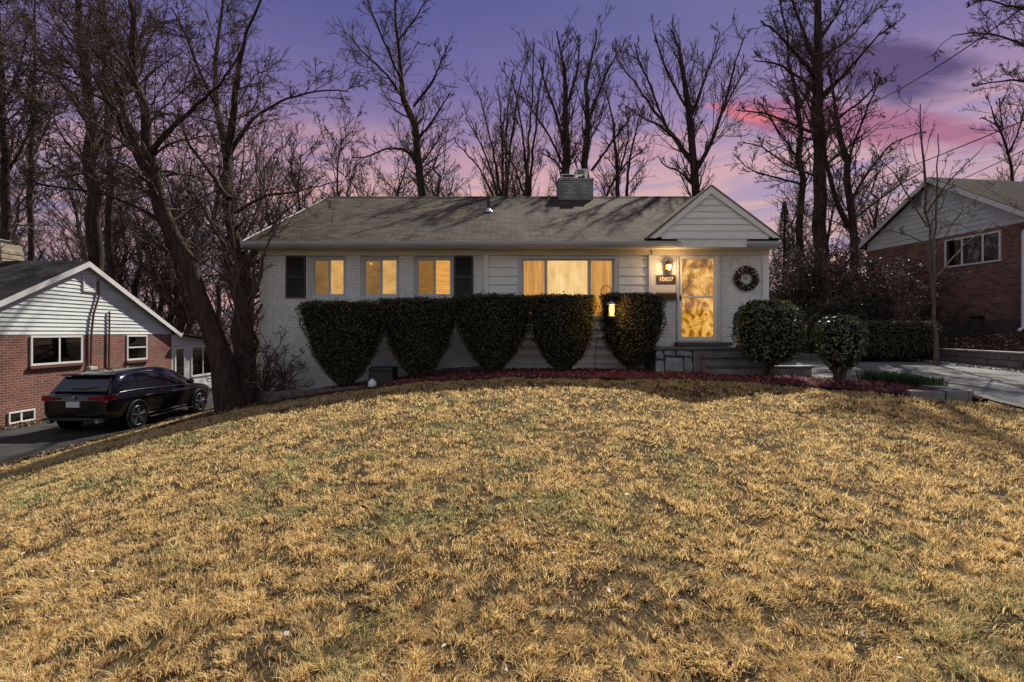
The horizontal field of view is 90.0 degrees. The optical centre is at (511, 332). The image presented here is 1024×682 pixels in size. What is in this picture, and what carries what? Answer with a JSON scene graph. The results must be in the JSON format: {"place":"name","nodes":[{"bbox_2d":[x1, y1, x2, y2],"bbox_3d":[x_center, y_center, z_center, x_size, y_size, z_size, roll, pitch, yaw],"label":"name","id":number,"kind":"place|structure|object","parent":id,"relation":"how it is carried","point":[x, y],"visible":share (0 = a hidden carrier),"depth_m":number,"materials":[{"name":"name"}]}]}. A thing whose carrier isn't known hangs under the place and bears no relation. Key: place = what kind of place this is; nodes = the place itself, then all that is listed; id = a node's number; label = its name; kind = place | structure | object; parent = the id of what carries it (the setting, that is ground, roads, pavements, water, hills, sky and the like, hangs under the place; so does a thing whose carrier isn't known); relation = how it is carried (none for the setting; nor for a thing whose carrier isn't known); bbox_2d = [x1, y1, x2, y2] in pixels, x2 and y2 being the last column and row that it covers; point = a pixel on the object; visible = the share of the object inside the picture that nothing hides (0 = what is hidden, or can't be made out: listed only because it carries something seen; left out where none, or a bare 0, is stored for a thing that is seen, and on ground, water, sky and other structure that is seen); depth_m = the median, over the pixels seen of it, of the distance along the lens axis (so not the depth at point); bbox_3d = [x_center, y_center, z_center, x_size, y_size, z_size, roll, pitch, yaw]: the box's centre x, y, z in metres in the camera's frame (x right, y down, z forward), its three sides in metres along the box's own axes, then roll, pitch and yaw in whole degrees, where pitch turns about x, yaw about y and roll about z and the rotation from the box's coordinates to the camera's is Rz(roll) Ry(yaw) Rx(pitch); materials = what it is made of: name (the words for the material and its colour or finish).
{"place":"outdoors","nodes":[
{"label":"outdoors","id":0,"kind":"place"},
{"bbox_2d":[0,382,259,462],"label":"driveway asphalt","id":1,"kind":"structure","parent":0,"point":[23,442],"depth_m":13.10,"materials":[{"name":"asphalt"}]},
{"bbox_2d":[41,366,208,428],"bbox_3d":[-11.200,1.822,15.408,2.240,1.645,4.736,0,0,0],"label":"parked car","id":2,"kind":"object","parent":1,"relation":"on","point":[132,397],"visible":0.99,"depth_m":13.76,"materials":[{"name":"black paint"}]},
{"bbox_2d":[0,334,1023,681],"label":"ground","id":3,"kind":"structure","parent":0,"point":[590,594],"depth_m":3.58,"materials":[{"name":"plant"}]},
{"bbox_2d":[0,139,59,260],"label":"bare tree","id":4,"kind":"object","parent":3,"relation":"on","point":[15,235],"visible":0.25,"depth_m":30.61,"materials":[{"name":"brown plant"}]},
{"bbox_2d":[0,0,78,240],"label":"tree","id":5,"kind":"object","parent":3,"relation":"on","point":[6,164],"visible":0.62,"depth_m":17.92,"materials":[{"name":"brown plant"}]},
{"bbox_2d":[0,0,82,260],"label":"tree","id":6,"kind":"object","parent":3,"relation":"on","point":[31,245],"visible":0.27,"depth_m":23.95,"materials":[{"name":"brown plant"}]},
{"bbox_2d":[10,146,73,260],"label":"bare tree","id":7,"kind":"object","parent":3,"relation":"on","point":[19,207],"visible":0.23,"depth_m":35.45,"materials":[{"name":"brown plant"}]},
{"bbox_2d":[11,142,132,274],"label":"bare tree","id":8,"kind":"object","parent":3,"relation":"on","point":[74,203],"visible":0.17,"depth_m":40.56,"materials":[{"name":"brown plant"}]},
{"bbox_2d":[19,168,128,284],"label":"bare tree","id":9,"kind":"object","parent":3,"relation":"on","point":[61,252],"visible":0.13,"depth_m":41.38,"materials":[{"name":"brown plant"}]},
{"bbox_2d":[4,0,178,271],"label":"tree","id":10,"kind":"object","parent":3,"relation":"on","point":[94,240],"visible":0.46,"depth_m":18.86,"materials":[{"name":"brown plant"}]},
{"bbox_2d":[41,133,162,288],"bbox_3d":[-28.056,-5.564,36.958,6.987,17.181,7.893,0,0,-5],"label":"bare tree","id":11,"kind":"object","parent":3,"relation":"on","point":[126,245],"visible":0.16,"depth_m":36.06,"materials":[{"name":"brown plant"}]},
{"bbox_2d":[47,170,163,301],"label":"bare tree","id":12,"kind":"object","parent":3,"relation":"on","point":[67,245],"visible":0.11,"depth_m":39.07,"materials":[{"name":"brown plant"}]},
{"bbox_2d":[62,0,153,280],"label":"tree","id":13,"kind":"object","parent":3,"relation":"on","point":[110,266],"visible":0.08,"depth_m":25.84,"materials":[{"name":"brown plant"}]},
{"bbox_2d":[46,121,170,286],"bbox_3d":[-23.709,-4.627,29.596,5.302,15.253,5.820,0,0,-11],"label":"bare tree","id":14,"kind":"object","parent":3,"relation":"on","point":[115,234],"visible":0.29,"depth_m":29.74,"materials":[{"name":"brown plant"}]},
{"bbox_2d":[0,239,229,426],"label":"house","id":15,"kind":"structure","parent":3,"relation":"on","point":[58,319],"depth_m":16.55,"materials":[{"name":"red brick"}]},
{"bbox_2d":[8,409,34,424],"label":"basement window","id":16,"kind":"structure","parent":15,"relation":"in","point":[15,417],"depth_m":14.80,"materials":[{"name":"white paint"}]},
{"bbox_2d":[28,335,84,368],"bbox_3d":[-14.175,0.587,15.990,0.090,0.975,1.920,0,0,0],"label":"window","id":17,"kind":"structure","parent":15,"relation":"in","point":[45,351],"depth_m":15.92,"materials":[{"name":"white paint"}]},
{"bbox_2d":[125,335,148,362],"bbox_3d":[-14.175,0.613,19.375,0.090,1.025,1.150,0,0,0],"label":"window","id":18,"kind":"structure","parent":15,"relation":"in","point":[136,345],"depth_m":19.35,"materials":[{"name":"white paint"}]},
{"bbox_2d":[174,346,185,376],"bbox_3d":[-14.192,1.550,21.870,0.055,1.900,0.700,0,0,0],"label":"porch door","id":19,"kind":"structure","parent":15,"relation":"in","point":[179,352],"depth_m":21.91,"materials":[{"name":"white paint"}]},
{"bbox_2d":[190,345,210,377],"bbox_3d":[-14.192,1.285,23.550,0.055,1.410,1.860,0,0,0],"label":"window","id":20,"kind":"structure","parent":15,"relation":"in","point":[199,360],"depth_m":23.25,"materials":[{"name":"white paint"}]},
{"bbox_2d":[105,180,173,317],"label":"bare tree","id":21,"kind":"object","parent":3,"relation":"on","point":[135,286],"visible":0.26,"depth_m":37.61,"materials":[{"name":"brown plant"}]},
{"bbox_2d":[113,171,177,321],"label":"bare tree","id":22,"kind":"object","parent":3,"relation":"on","point":[150,250],"visible":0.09,"depth_m":40.44,"materials":[{"name":"brown plant"}]},
{"bbox_2d":[131,194,198,327],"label":"bare tree","id":23,"kind":"object","parent":3,"relation":"on","point":[169,316],"visible":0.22,"depth_m":37.13,"materials":[{"name":"brown plant"}]},
{"bbox_2d":[105,124,228,332],"bbox_3d":[-24.839,-5.843,37.621,8.162,17.767,7.226,0,0,-40],"label":"bare tree","id":24,"kind":"object","parent":3,"relation":"on","point":[165,301],"visible":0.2,"depth_m":36.44,"materials":[{"name":"brown plant"}]},
{"bbox_2d":[113,112,233,345],"bbox_3d":[-19.849,-5.078,30.369,6.574,16.164,7.425,0,0,-30],"label":"bare tree","id":25,"kind":"object","parent":3,"relation":"on","point":[179,284],"visible":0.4,"depth_m":30.56,"materials":[{"name":"brown plant"}]},
{"bbox_2d":[136,187,219,326],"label":"bare tree","id":26,"kind":"object","parent":3,"relation":"on","point":[153,299],"visible":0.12,"depth_m":37.69,"materials":[{"name":"brown plant"}]},
{"bbox_2d":[138,156,220,346],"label":"bare tree","id":27,"kind":"object","parent":3,"relation":"on","point":[174,290],"visible":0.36,"depth_m":34.48,"materials":[{"name":"brown plant"}]},
{"bbox_2d":[0,0,371,414],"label":"tree","id":28,"kind":"object","parent":3,"relation":"on","point":[229,393],"visible":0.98,"depth_m":11.07,"materials":[{"name":"brown plant"}]},
{"bbox_2d":[158,170,253,324],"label":"bare tree","id":29,"kind":"object","parent":3,"relation":"on","point":[217,307],"visible":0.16,"depth_m":37.70,"materials":[{"name":"brown plant"}]},
{"bbox_2d":[163,307,259,359],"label":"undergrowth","id":30,"kind":"object","parent":3,"relation":"on","point":[198,332],"visible":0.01,"depth_m":53.01,"materials":[{"name":"plant"}]},
{"bbox_2d":[146,73,284,358],"bbox_3d":[-16.760,-6.163,30.359,8.469,18.436,7.498,0,0,32],"label":"bare tree","id":31,"kind":"object","parent":3,"relation":"on","point":[232,329],"visible":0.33,"depth_m":30.42,"materials":[{"name":"brown plant"}]},
{"bbox_2d":[224,208,287,353],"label":"bare tree","id":32,"kind":"object","parent":3,"relation":"on","point":[255,337],"visible":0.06,"depth_m":44.11,"materials":[{"name":"brown plant"}]},
{"bbox_2d":[212,102,304,294],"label":"bare tree","id":33,"kind":"object","parent":3,"relation":"on","point":[269,222],"visible":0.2,"depth_m":36.42,"materials":[{"name":"brown plant"}]},
{"bbox_2d":[205,324,315,402],"bbox_3d":[-5.673,0.891,11.573,2.377,2.228,2.038,0,0,34],"label":"shrub","id":34,"kind":"object","parent":3,"relation":"on","point":[268,384],"visible":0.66,"depth_m":11.52,"materials":[{"name":"brown plant"}]},
{"bbox_2d":[231,120,352,278],"bbox_3d":[-15.501,-6.392,36.165,9.092,18.876,10.616,0,0,-20],"label":"bare tree","id":35,"kind":"object","parent":3,"relation":"on","point":[292,150],"visible":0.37,"depth_m":36.04,"materials":[{"name":"brown plant"}]},
{"bbox_2d":[255,383,409,403],"bbox_3d":[-4.078,1.381,11.102,4.434,0.664,0.655,0,0,16],"label":"stone edging","id":36,"kind":"object","parent":3,"relation":"on","point":[263,396],"visible":0.4,"depth_m":10.94,"materials":[{"name":"stone"}]},
{"bbox_2d":[296,101,383,196],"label":"bare tree","id":37,"kind":"object","parent":3,"relation":"on","point":[340,149],"visible":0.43,"depth_m":36.34,"materials":[{"name":"brown plant"}]},
{"bbox_2d":[321,141,384,195],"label":"bare tree","id":38,"kind":"object","parent":3,"relation":"on","point":[358,180],"visible":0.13,"depth_m":39.58,"materials":[{"name":"brown plant"}]},
{"bbox_2d":[325,0,458,195],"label":"tree","id":39,"kind":"object","parent":3,"relation":"on","point":[415,155],"visible":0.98,"depth_m":26.85,"materials":[{"name":"brown plant"}]},
{"bbox_2d":[347,115,437,195],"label":"bare tree","id":40,"kind":"object","parent":3,"relation":"on","point":[399,185],"visible":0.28,"depth_m":37.99,"materials":[{"name":"brown plant"}]},
{"bbox_2d":[390,102,472,195],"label":"bare tree","id":41,"kind":"object","parent":3,"relation":"on","point":[443,173],"visible":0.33,"depth_m":40.12,"materials":[{"name":"brown plant"}]},
{"bbox_2d":[424,164,480,195],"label":"bare tree","id":42,"kind":"object","parent":3,"relation":"on","point":[448,178],"visible":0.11,"depth_m":43.82,"materials":[{"name":"brown plant"}]},
{"bbox_2d":[432,366,482,372],"bbox_3d":[-1.250,0.941,12.200,1.888,0.318,0.198,0,0,0],"label":"stone edging","id":43,"kind":"object","parent":3,"relation":"on","point":[460,369],"visible":0.2,"depth_m":12.12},
{"bbox_2d":[453,26,556,196],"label":"tree","id":44,"kind":"object","parent":3,"relation":"on","point":[503,190],"visible":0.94,"depth_m":25.63,"materials":[{"name":"brown plant"}]},
{"bbox_2d":[240,169,782,390],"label":"house","id":45,"kind":"structure","parent":3,"relation":"on","point":[574,235],"depth_m":12.40,"materials":[{"name":"white paint"}]},
{"bbox_2d":[306,257,345,300],"bbox_3d":[-4.496,-1.303,12.494,0.950,1.062,0.293,0,0,0],"label":"window","id":46,"kind":"structure","parent":45,"relation":"in","point":[327,275],"depth_m":12.53,"materials":[{"name":"glass"}]},
{"bbox_2d":[359,257,398,300],"bbox_3d":[-3.224,-1.303,12.494,0.954,1.062,0.293,0,0,0],"label":"window","id":47,"kind":"structure","parent":45,"relation":"in","point":[379,275],"depth_m":12.61,"materials":[{"name":"glass"}]},
{"bbox_2d":[412,257,452,298],"bbox_3d":[-1.914,-1.303,12.484,0.991,1.062,0.273,0,0,0],"label":"window","id":48,"kind":"structure","parent":45,"relation":"in","point":[433,276],"depth_m":12.60,"materials":[{"name":"glass"}]},
{"bbox_2d":[520,256,616,319],"bbox_3d":[1.361,-1.076,12.505,2.342,1.533,0.240,0,0,0],"label":"picture window","id":49,"kind":"structure","parent":45,"relation":"in","point":[538,274],"depth_m":12.59,"materials":[{"name":"glass"}]},
{"bbox_2d":[657,275,674,283],"bbox_3d":[3.720,-1.283,12.368,0.443,0.202,0.022,0,0,0],"label":"house number sign","id":50,"kind":"object","parent":45,"relation":"attached to","point":[665,279],"visible":1,"depth_m":12.37,"materials":[{"name":"gold metal"}]},
{"bbox_2d":[676,255,720,340],"bbox_3d":[4.512,-0.844,12.456,1.068,2.118,0.247,0,0,0],"label":"front door","id":51,"kind":"structure","parent":45,"relation":"in","point":[698,277],"depth_m":12.54,"materials":[{"name":"paint"}]},
{"bbox_2d":[733,265,759,291],"bbox_3d":[5.647,-1.306,12.311,0.659,0.661,0.142,0,0,0],"label":"wreath","id":52,"kind":"object","parent":45,"relation":"attached to","point":[754,281],"visible":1,"depth_m":12.31,"materials":[{"name":"green plant"}]},
{"bbox_2d":[0,378,1023,675],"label":"fallen leaves","id":53,"kind":"object","parent":3,"relation":"on","point":[630,614],"visible":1,"depth_m":2.89,"materials":[{"name":"brown plant"}]},
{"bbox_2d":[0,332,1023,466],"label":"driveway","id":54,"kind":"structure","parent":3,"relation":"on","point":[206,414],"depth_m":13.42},
{"bbox_2d":[486,147,555,195],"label":"bare tree","id":55,"kind":"object","parent":3,"relation":"on","point":[512,193],"visible":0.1,"depth_m":36.13,"materials":[{"name":"brown plant"}]},
{"bbox_2d":[516,0,637,190],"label":"tree","id":56,"kind":"object","parent":3,"relation":"on","point":[565,137],"visible":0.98,"depth_m":24.88,"materials":[{"name":"brown plant"}]},
{"bbox_2d":[588,63,661,195],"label":"tree","id":57,"kind":"object","parent":3,"relation":"on","point":[618,168],"visible":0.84,"depth_m":28.06,"materials":[{"name":"brown plant"}]},
{"bbox_2d":[286,369,988,399],"bbox_3d":[1.367,1.157,10.863,13.090,0.609,2.959,0,0,14],"label":"planting bed","id":58,"kind":"object","parent":3,"relation":"on","point":[718,379],"visible":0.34,"depth_m":10.31,"materials":[{"name":"soil"}]},
{"bbox_2d":[293,296,386,386],"bbox_3d":[-3.646,0.267,11.216,2.174,2.090,1.461,0,0,0],"label":"hedge","id":59,"kind":"object","parent":58,"relation":"on","point":[343,336],"visible":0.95,"depth_m":10.78,"materials":[{"name":"green plant"}]},
{"bbox_2d":[368,366,397,382],"bbox_3d":[-2.873,1.065,11.450,0.600,0.596,0.596,0,0,0],"label":"utility box","id":60,"kind":"object","parent":58,"relation":"on","point":[380,374],"visible":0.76,"depth_m":11.19,"materials":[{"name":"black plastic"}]},
{"bbox_2d":[377,294,457,378],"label":"hedge","id":61,"kind":"object","parent":58,"relation":"on","point":[418,330],"visible":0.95,"depth_m":10.90,"materials":[{"name":"green plant"}]},
{"bbox_2d":[452,290,535,372],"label":"hedge","id":62,"kind":"object","parent":58,"relation":"on","point":[494,326],"visible":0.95,"depth_m":11.02,"materials":[{"name":"green plant"}]},
{"bbox_2d":[528,291,597,371],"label":"hedge","id":63,"kind":"object","parent":58,"relation":"on","point":[562,325],"visible":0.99,"depth_m":11.02,"materials":[{"name":"green plant"}]},
{"bbox_2d":[594,285,616,370],"bbox_3d":[2.005,-0.094,11.000,0.497,1.839,0.230,0,0,0],"label":"garden lantern","id":64,"kind":"object","parent":58,"relation":"on","point":[611,303],"visible":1,"depth_m":10.98,"materials":[{"name":"black metal"}]},
{"bbox_2d":[597,291,668,370],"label":"hedge","id":65,"kind":"object","parent":58,"relation":"on","point":[631,329],"visible":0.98,"depth_m":11.17,"materials":[{"name":"green plant"}]},
{"bbox_2d":[286,367,981,398],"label":"wood chips","id":66,"kind":"object","parent":58,"relation":"on","point":[639,374],"visible":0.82,"depth_m":10.46,"materials":[{"name":"wood"}]},
{"bbox_2d":[727,298,810,376],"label":"bush","id":67,"kind":"object","parent":58,"relation":"on","point":[767,330],"visible":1,"depth_m":9.94,"materials":[{"name":"green plant"}]},
{"bbox_2d":[809,313,869,381],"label":"bush","id":68,"kind":"object","parent":58,"relation":"on","point":[840,344],"visible":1,"depth_m":9.30,"materials":[{"name":"green plant"}]},
{"bbox_2d":[852,368,878,380],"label":"green shoots","id":69,"kind":"object","parent":58,"relation":"on","point":[863,376],"visible":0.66,"depth_m":9.84,"materials":[{"name":"green plant"}]},
{"bbox_2d":[912,375,949,387],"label":"green shoots","id":70,"kind":"object","parent":58,"relation":"on","point":[938,382],"visible":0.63,"depth_m":8.73,"materials":[{"name":"green plant"}]},
{"bbox_2d":[609,8,763,196],"bbox_3d":[8.776,-7.679,26.058,7.559,17.152,6.807,0,0,0],"label":"tree","id":71,"kind":"object","parent":3,"relation":"on","point":[693,161],"visible":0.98,"depth_m":24.95,"materials":[{"name":"brown plant"}]},
{"bbox_2d":[644,342,813,375],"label":"front steps","id":72,"kind":"structure","parent":3,"relation":"on","point":[714,358],"depth_m":11.27,"materials":[{"name":"stone"}]},
{"bbox_2d":[769,201,796,287],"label":"evergreen tree","id":73,"kind":"object","parent":3,"relation":"on","point":[784,248],"visible":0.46,"depth_m":23.91,"materials":[{"name":"green plant"}]},
{"bbox_2d":[724,0,850,351],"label":"tree","id":74,"kind":"object","parent":3,"relation":"on","point":[802,184],"visible":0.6,"depth_m":21.96,"materials":[{"name":"brown plant"}]},
{"bbox_2d":[763,170,829,280],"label":"bare tree","id":75,"kind":"object","parent":3,"relation":"on","point":[786,199],"visible":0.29,"depth_m":38.60,"materials":[{"name":"brown plant"}]},
{"bbox_2d":[769,200,828,287],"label":"bare tree","id":76,"kind":"object","parent":3,"relation":"on","point":[810,213],"visible":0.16,"depth_m":37.34,"materials":[{"name":"brown plant"}]},
{"bbox_2d":[769,247,858,350],"bbox_3d":[9.491,-0.770,16.638,4.572,3.913,5.408,0,0,0],"label":"overgrown shrub","id":77,"kind":"object","parent":3,"relation":"on","point":[803,271],"visible":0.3,"depth_m":16.78,"materials":[{"name":"brown plant"}]},
{"bbox_2d":[731,0,909,274],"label":"tree","id":78,"kind":"object","parent":3,"relation":"on","point":[819,231],"visible":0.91,"depth_m":19.85,"materials":[{"name":"brown plant"}]},
{"bbox_2d":[769,238,886,352],"bbox_3d":[10.459,-1.259,18.485,5.168,4.518,4.758,0,0,25],"label":"overgrown shrub","id":79,"kind":"object","parent":3,"relation":"on","point":[814,260],"visible":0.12,"depth_m":17.75,"materials":[{"name":"green plant"}]},
{"bbox_2d":[786,146,879,274],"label":"bare tree","id":80,"kind":"object","parent":3,"relation":"on","point":[830,223],"visible":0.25,"depth_m":36.77,"materials":[{"name":"brown plant"}]},
{"bbox_2d":[795,276,875,352],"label":"overgrown shrub","id":81,"kind":"object","parent":3,"relation":"on","point":[808,344],"visible":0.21,"depth_m":15.70,"materials":[{"name":"green plant"}]},
{"bbox_2d":[765,27,926,274],"bbox_3d":[12.859,-5.237,18.613,6.397,12.382,4.384,0,0,0],"label":"tree","id":82,"kind":"object","parent":3,"relation":"on","point":[850,222],"visible":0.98,"depth_m":18.74,"materials":[{"name":"brown plant"}]},
{"bbox_2d":[769,238,927,325],"bbox_3d":[11.156,-1.046,17.027,5.121,3.961,4.025,0,0,24],"label":"overgrown shrub","id":83,"kind":"object","parent":3,"relation":"on","point":[838,268],"visible":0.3,"depth_m":16.36,"materials":[{"name":"brown plant"}]},
{"bbox_2d":[793,353,905,360],"bbox_3d":[9.379,0.750,15.603,6.150,0.242,0.274,0,0,-11],"label":"garden border","id":84,"kind":"object","parent":3,"relation":"on","point":[808,357],"visible":0.22,"depth_m":15.43,"materials":[{"name":"stone"}]},
{"bbox_2d":[810,287,916,359],"bbox_3d":[10.963,-0.083,16.297,3.117,2.761,2.091,0,0,-18],"label":"overgrown shrub","id":85,"kind":"object","parent":3,"relation":"on","point":[870,307],"visible":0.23,"depth_m":15.76,"materials":[{"name":"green plant"}]},
{"bbox_2d":[827,134,911,267],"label":"bare tree","id":86,"kind":"object","parent":3,"relation":"on","point":[873,223],"visible":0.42,"depth_m":32.89,"materials":[{"name":"brown plant"}]},
{"bbox_2d":[845,162,918,280],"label":"bare tree","id":87,"kind":"object","parent":3,"relation":"on","point":[890,193],"visible":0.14,"depth_m":33.82,"materials":[{"name":"brown plant"}]},
{"bbox_2d":[842,274,931,320],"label":"shrub","id":88,"kind":"object","parent":3,"relation":"on","point":[896,309],"visible":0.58,"depth_m":15.65,"materials":[{"name":"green plant"}]},
{"bbox_2d":[836,249,966,338],"bbox_3d":[12.605,-0.713,16.790,3.713,3.936,4.495,0,0,25],"label":"overgrown shrub","id":89,"kind":"object","parent":3,"relation":"on","point":[938,289],"visible":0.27,"depth_m":16.41,"materials":[{"name":"brown plant"}]},
{"bbox_2d":[858,319,950,360],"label":"hedge","id":90,"kind":"object","parent":3,"relation":"on","point":[898,338],"visible":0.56,"depth_m":14.69,"materials":[{"name":"green plant"}]},
{"bbox_2d":[830,245,978,334],"bbox_3d":[12.711,-0.952,18.075,4.562,4.309,4.874,0,0,0],"label":"overgrown shrub","id":91,"kind":"object","parent":3,"relation":"on","point":[926,306],"visible":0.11,"depth_m":16.93,"materials":[{"name":"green plant"}]},
{"bbox_2d":[907,384,973,401],"bbox_3d":[7.006,1.100,8.349,1.244,0.400,0.782,0,0,-43],"label":"stone border","id":92,"kind":"object","parent":3,"relation":"on","point":[947,393],"visible":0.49,"depth_m":8.02,"materials":[{"name":"stone"}]},
{"bbox_2d":[859,177,1023,336],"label":"house","id":93,"kind":"structure","parent":3,"relation":"on","point":[993,284],"depth_m":16.95,"materials":[{"name":"brown brick"}]},
{"bbox_2d":[944,230,1000,267],"bbox_3d":[15.069,-2.700,16.792,0.055,0.960,1.787,0,0,-8],"label":"window","id":94,"kind":"structure","parent":93,"relation":"in","point":[982,253],"depth_m":16.70,"materials":[{"name":"white paint"}]},
{"bbox_2d":[868,85,1022,365],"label":"tree","id":95,"kind":"object","parent":3,"relation":"on","point":[930,244],"visible":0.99,"depth_m":13.38,"materials":[{"name":"brown plant"}]},
{"bbox_2d":[906,348,1023,369],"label":"retaining wall","id":96,"kind":"structure","parent":3,"relation":"on","point":[1005,359],"depth_m":12.84,"materials":[{"name":"concrete"}]},
{"bbox_2d":[927,0,1023,128],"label":"tree","id":97,"kind":"object","parent":3,"relation":"on","point":[1015,41],"visible":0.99,"depth_m":15.37,"materials":[{"name":"brown plant"}]},
{"bbox_2d":[959,83,1023,181],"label":"tree","id":98,"kind":"object","parent":3,"relation":"on","point":[1007,152],"visible":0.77,"depth_m":29.86,"materials":[{"name":"brown plant"}]},
{"bbox_2d":[0,0,1023,335],"label":"sky","id":99,"kind":"structure","parent":0,"point":[482,31],"materials":[{"name":"purple"}]},
{"bbox_2d":[799,367,875,381],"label":"walkway","id":100,"kind":"structure","parent":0,"point":[822,372],"depth_m":10.99,"materials":[{"name":"concrete"}]},
{"bbox_2d":[789,120,1023,205],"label":"overhead wire","id":101,"kind":"object","parent":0,"point":[944,153],"visible":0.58,"depth_m":17.39,"materials":[{"name":"black metal"}]},
{"bbox_2d":[797,359,1023,407],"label":"driveway","id":102,"kind":"structure","parent":0,"point":[1003,386],"depth_m":10.95,"materials":[{"name":"concrete"}]},
{"bbox_2d":[905,358,1023,372],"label":"gravel","id":103,"kind":"structure","parent":102,"relation":"on","point":[979,366],"depth_m":12.87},
{"bbox_2d":[846,6,1023,113],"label":"overhead wire","id":104,"kind":"object","parent":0,"point":[946,60],"visible":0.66,"depth_m":18.50,"materials":[{"name":"black metal"}]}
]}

